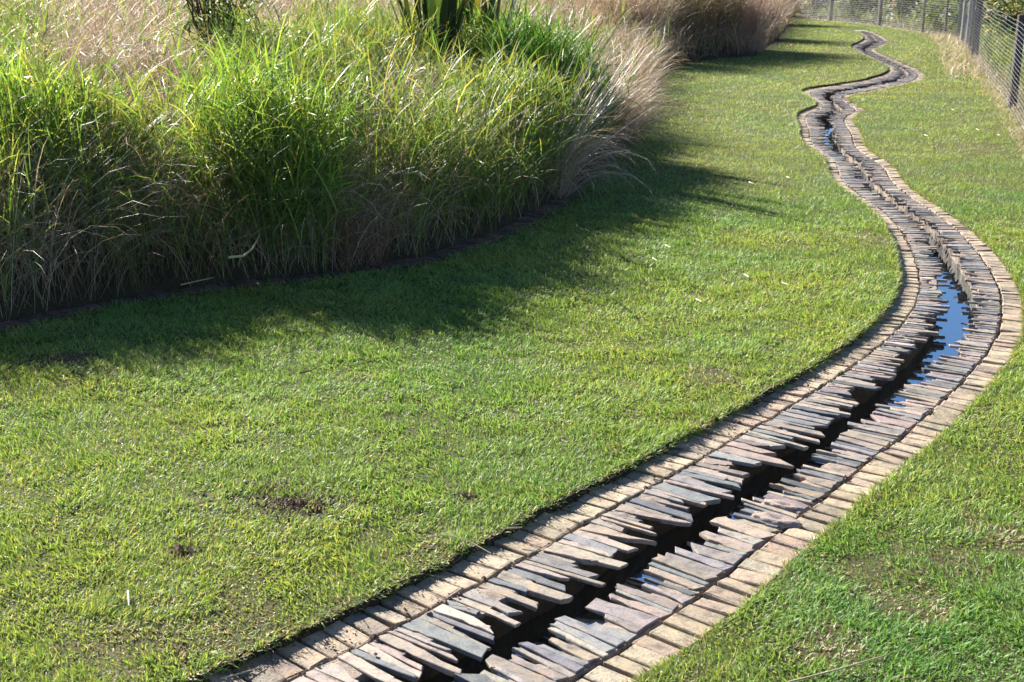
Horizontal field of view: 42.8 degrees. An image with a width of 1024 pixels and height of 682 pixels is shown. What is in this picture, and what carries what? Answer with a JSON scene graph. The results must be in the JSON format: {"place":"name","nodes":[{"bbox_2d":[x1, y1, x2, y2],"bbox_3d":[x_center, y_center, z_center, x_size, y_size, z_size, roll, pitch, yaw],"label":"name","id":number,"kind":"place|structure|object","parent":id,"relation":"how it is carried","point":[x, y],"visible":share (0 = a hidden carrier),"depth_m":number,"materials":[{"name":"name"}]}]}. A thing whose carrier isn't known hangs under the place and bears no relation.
{"place":"outdoors","nodes":[
{"label":"outdoors","id":0,"kind":"place"},
{"bbox_2d":[170,543,205,559],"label":"loose soil","id":1,"kind":"structure","parent":0,"point":[178,547],"depth_m":6.25,"materials":[{"name":"brown soil"}]},
{"bbox_2d":[0,0,802,317],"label":"long grass","id":2,"kind":"structure","parent":0,"point":[534,94],"depth_m":12.92,"materials":[{"name":"green plant"}]},
{"bbox_2d":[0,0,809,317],"bbox_3d":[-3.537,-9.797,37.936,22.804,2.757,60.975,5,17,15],"label":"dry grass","id":3,"kind":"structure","parent":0,"point":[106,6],"depth_m":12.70,"materials":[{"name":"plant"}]},
{"bbox_2d":[0,0,1023,681],"bbox_3d":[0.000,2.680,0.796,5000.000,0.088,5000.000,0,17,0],"label":"ground","id":4,"kind":"structure","parent":0,"point":[570,498],"depth_m":8.13,"materials":[{"name":"green plant"}]},
{"bbox_2d":[0,347,155,368],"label":"loose soil","id":5,"kind":"structure","parent":4,"relation":"on","point":[66,358],"depth_m":9.24,"materials":[{"name":"brown soil"}]},
{"bbox_2d":[201,479,322,502],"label":"loose soil","id":6,"kind":"structure","parent":4,"relation":"on","point":[245,483],"depth_m":6.99,"materials":[{"name":"brown soil"}]},
{"bbox_2d":[204,477,411,531],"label":"loose soil","id":7,"kind":"structure","parent":4,"relation":"on","point":[300,502],"depth_m":6.79,"materials":[{"name":"brown soil"}]},
{"bbox_2d":[299,365,319,373],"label":"straw stalk","id":8,"kind":"object","parent":4,"relation":"on","point":[308,370],"visible":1,"depth_m":8.86,"materials":[{"name":"beige plant"}]},
{"bbox_2d":[0,130,641,329],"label":"brick edging","id":9,"kind":"object","parent":4,"relation":"on","point":[535,215],"visible":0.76,"depth_m":11.97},
{"bbox_2d":[180,277,213,284],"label":"straw stalk","id":10,"kind":"object","parent":9,"relation":"on","point":[196,281],"visible":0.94,"depth_m":11.23,"materials":[{"name":"plant"}]},
{"bbox_2d":[0,0,789,321],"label":"planting bed","id":11,"kind":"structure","parent":4,"relation":"on","point":[52,302],"depth_m":11.63,"materials":[{"name":"soil"}]},
{"bbox_2d":[0,16,135,204],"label":"grass clump","id":12,"kind":"object","parent":11,"relation":"on","point":[44,88],"visible":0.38,"depth_m":11.54,"materials":[{"name":"green plant"}]},
{"bbox_2d":[33,59,190,208],"bbox_3d":[-3.724,-1.888,12.084,1.489,1.467,1.575,7,18,23],"label":"grass clump","id":13,"kind":"object","parent":11,"relation":"on","point":[132,135],"visible":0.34,"depth_m":11.89,"materials":[{"name":"green plant"}]},
{"bbox_2d":[3,15,221,111],"bbox_3d":[-4.634,-3.096,15.619,3.481,1.495,3.665,0,17,0],"label":"straw tuft","id":14,"kind":"object","parent":11,"relation":"on","point":[115,59],"visible":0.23,"depth_m":15.49,"materials":[{"name":"beige plant"}]},
{"bbox_2d":[166,0,274,70],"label":"shrub","id":15,"kind":"object","parent":11,"relation":"on","point":[209,19],"visible":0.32,"depth_m":16.31,"materials":[{"name":"green plant"}]},
{"bbox_2d":[228,230,260,258],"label":"straw stalk","id":16,"kind":"object","parent":11,"relation":"on","point":[243,255],"visible":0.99,"depth_m":10.66,"materials":[{"name":"beige plant"}]},
{"bbox_2d":[101,8,403,246],"bbox_3d":[-2.227,-2.008,12.088,2.568,2.176,2.755,0,17,0],"label":"grass clump","id":17,"kind":"object","parent":11,"relation":"on","point":[278,106],"visible":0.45,"depth_m":11.88,"materials":[{"name":"green plant"}]},
{"bbox_2d":[224,110,375,273],"bbox_3d":[-1.861,-1.319,11.625,1.304,1.480,1.472,-16,23,-42],"label":"grass clump","id":18,"kind":"object","parent":11,"relation":"on","point":[313,197],"visible":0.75,"depth_m":11.55,"materials":[{"name":"green plant"}]},
{"bbox_2d":[257,3,414,103],"bbox_3d":[-2.237,-3.630,16.798,2.214,1.517,2.089,0,17,0],"label":"grass clump","id":19,"kind":"object","parent":11,"relation":"on","point":[364,40],"visible":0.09,"depth_m":16.72,"materials":[{"name":"green plant"}]},
{"bbox_2d":[261,166,472,281],"bbox_3d":[-1.449,-1.189,12.022,1.866,1.005,1.998,11,20,33],"label":"straw tuft","id":20,"kind":"object","parent":11,"relation":"on","point":[369,242],"visible":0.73,"depth_m":11.87,"materials":[{"name":"green plant"}]},
{"bbox_2d":[358,61,496,162],"bbox_3d":[-0.985,-2.389,14.350,2.280,1.395,1.899,-13,21,-36],"label":"straw tuft","id":21,"kind":"object","parent":11,"relation":"on","point":[416,103],"visible":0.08,"depth_m":14.35,"materials":[{"name":"green plant"}]},
{"bbox_2d":[389,0,468,60],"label":"flax plant","id":22,"kind":"object","parent":11,"relation":"on","point":[447,7],"visible":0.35,"depth_m":18.57,"materials":[{"name":"green plant"}]},
{"bbox_2d":[383,0,491,75],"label":"grass clump","id":23,"kind":"object","parent":11,"relation":"on","point":[427,43],"visible":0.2,"depth_m":18.58,"materials":[{"name":"green plant"}]},
{"bbox_2d":[456,0,516,43],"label":"flax plant","id":24,"kind":"object","parent":11,"relation":"on","point":[496,9],"visible":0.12,"depth_m":19.87,"materials":[{"name":"green plant"}]},
{"bbox_2d":[436,0,629,130],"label":"grass clump","id":25,"kind":"object","parent":11,"relation":"on","point":[547,45],"visible":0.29,"depth_m":18.13,"materials":[{"name":"green plant"}]},
{"bbox_2d":[537,35,642,155],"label":"grass clump","id":26,"kind":"object","parent":11,"relation":"on","point":[610,106],"visible":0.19,"depth_m":18.01,"materials":[{"name":"beige plant"}]},
{"bbox_2d":[545,116,658,205],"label":"straw tuft","id":27,"kind":"object","parent":11,"relation":"on","point":[575,160],"visible":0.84,"depth_m":15.30,"materials":[{"name":"plant"}]},
{"bbox_2d":[543,6,673,176],"bbox_3d":[1.284,-3.196,16.461,1.750,2.194,1.986,5,17,15],"label":"straw tuft","id":28,"kind":"object","parent":11,"relation":"on","point":[602,109],"visible":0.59,"depth_m":16.15,"materials":[{"name":"beige plant"}]},
{"bbox_2d":[569,0,706,46],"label":"feather grass","id":29,"kind":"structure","parent":11,"relation":"on","point":[644,9],"depth_m":33.73,"materials":[{"name":"beige plant"}]},
{"bbox_2d":[595,31,693,141],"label":"straw tuft","id":30,"kind":"object","parent":11,"relation":"on","point":[636,110],"visible":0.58,"depth_m":20.27,"materials":[{"name":"beige plant"}]},
{"bbox_2d":[619,0,743,48],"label":"feather grass","id":31,"kind":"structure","parent":11,"relation":"on","point":[687,16],"depth_m":35.47,"materials":[{"name":"beige plant"}]},
{"bbox_2d":[684,0,757,45],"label":"feather grass","id":32,"kind":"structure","parent":11,"relation":"on","point":[735,15],"depth_m":36.62,"materials":[{"name":"brown plant"}]},
{"bbox_2d":[713,0,805,52],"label":"feather grass","id":33,"kind":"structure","parent":11,"relation":"on","point":[757,17],"depth_m":37.66,"materials":[{"name":"beige plant"}]},
{"bbox_2d":[758,0,797,37],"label":"feather grass","id":34,"kind":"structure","parent":11,"relation":"on","point":[777,6],"depth_m":43.34,"materials":[{"name":"beige plant"}]},
{"bbox_2d":[417,535,490,553],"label":"straw stalk","id":35,"kind":"object","parent":4,"relation":"on","point":[451,536],"visible":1,"depth_m":6.33,"materials":[{"name":"plant"}]},
{"bbox_2d":[437,493,476,500],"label":"loose soil","id":36,"kind":"structure","parent":4,"relation":"on","point":[463,495],"depth_m":6.89,"materials":[{"name":"brown soil"}]},
{"bbox_2d":[206,31,1023,681],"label":"drainage channel","id":37,"kind":"object","parent":4,"relation":"on","point":[430,643],"visible":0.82,"depth_m":6.84,"materials":[{"name":"stone"}]},
{"bbox_2d":[220,665,265,679],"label":"straw stalk","id":38,"kind":"object","parent":37,"relation":"on","point":[240,673],"visible":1,"depth_m":5.27,"materials":[{"name":"beige plant"}]},
{"bbox_2d":[236,186,1002,681],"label":"soil crumbs","id":39,"kind":"object","parent":37,"relation":"on","point":[372,636],"visible":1,"depth_m":7.22,"materials":[{"name":"brown soil"}]},
{"bbox_2d":[421,41,976,681],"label":"water","id":40,"kind":"structure","parent":37,"relation":"in","point":[949,327],"depth_m":7.50,"materials":[{"name":"black liquid"}]},
{"bbox_2d":[779,0,799,22],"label":"feather grass","id":41,"kind":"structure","parent":4,"relation":"on","point":[786,6],"depth_m":53.00,"materials":[{"name":"beige plant"}]},
{"bbox_2d":[798,0,829,15],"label":"bush","id":42,"kind":"object","parent":4,"relation":"on","point":[813,3],"visible":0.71,"depth_m":60.19,"materials":[{"name":"green plant"}]},
{"bbox_2d":[824,0,842,9],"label":"tree","id":43,"kind":"object","parent":4,"relation":"on","point":[829,3],"visible":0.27,"depth_m":66.20,"materials":[{"name":"green plant"}]},
{"bbox_2d":[787,654,885,681],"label":"straw stalk","id":44,"kind":"object","parent":4,"relation":"on","point":[807,677],"visible":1,"depth_m":5.21,"materials":[{"name":"beige plant"}]},
{"bbox_2d":[828,0,878,19],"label":"bush","id":45,"kind":"object","parent":4,"relation":"on","point":[850,5],"visible":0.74,"depth_m":56.31,"materials":[{"name":"green plant"}]},
{"bbox_2d":[864,0,891,14],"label":"tree","id":46,"kind":"object","parent":4,"relation":"on","point":[872,3],"visible":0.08,"depth_m":60.98,"materials":[{"name":"green plant"}]},
{"bbox_2d":[883,0,917,23],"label":"bush","id":47,"kind":"object","parent":4,"relation":"on","point":[897,7],"visible":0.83,"depth_m":52.98,"materials":[{"name":"green plant"}]},
{"bbox_2d":[878,0,932,17],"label":"tree","id":48,"kind":"object","parent":4,"relation":"on","point":[912,7],"visible":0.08,"depth_m":57.24,"materials":[{"name":"green plant"}]},
{"bbox_2d":[789,9,1023,158],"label":"dry grass clump","id":49,"kind":"object","parent":4,"relation":"on","point":[942,35],"visible":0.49,"depth_m":32.42,"materials":[{"name":"beige plant"}]},
{"bbox_2d":[790,0,1023,133],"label":"wire fence","id":50,"kind":"object","parent":4,"relation":"on","point":[1017,45],"visible":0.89,"depth_m":35.85,"materials":[{"name":"grey metal"}]},
{"bbox_2d":[903,0,968,30],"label":"bush","id":51,"kind":"object","parent":4,"relation":"on","point":[933,10],"visible":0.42,"depth_m":48.88,"materials":[{"name":"green plant"}]},
{"bbox_2d":[932,1,994,35],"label":"bush","id":52,"kind":"object","parent":4,"relation":"on","point":[955,14],"visible":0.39,"depth_m":45.98,"materials":[{"name":"green plant"}]},
{"bbox_2d":[919,0,1010,22],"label":"tree","id":53,"kind":"object","parent":4,"relation":"on","point":[968,6],"visible":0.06,"depth_m":53.06,"materials":[{"name":"green plant"}]},
{"bbox_2d":[976,0,1023,42],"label":"bush","id":54,"kind":"object","parent":4,"relation":"on","point":[1007,9],"visible":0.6,"depth_m":41.42,"materials":[{"name":"green plant"}]},
{"bbox_2d":[795,2,1023,102],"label":"rough grass","id":55,"kind":"structure","parent":0,"point":[998,47],"depth_m":38.20,"materials":[{"name":"plant"}]}
]}

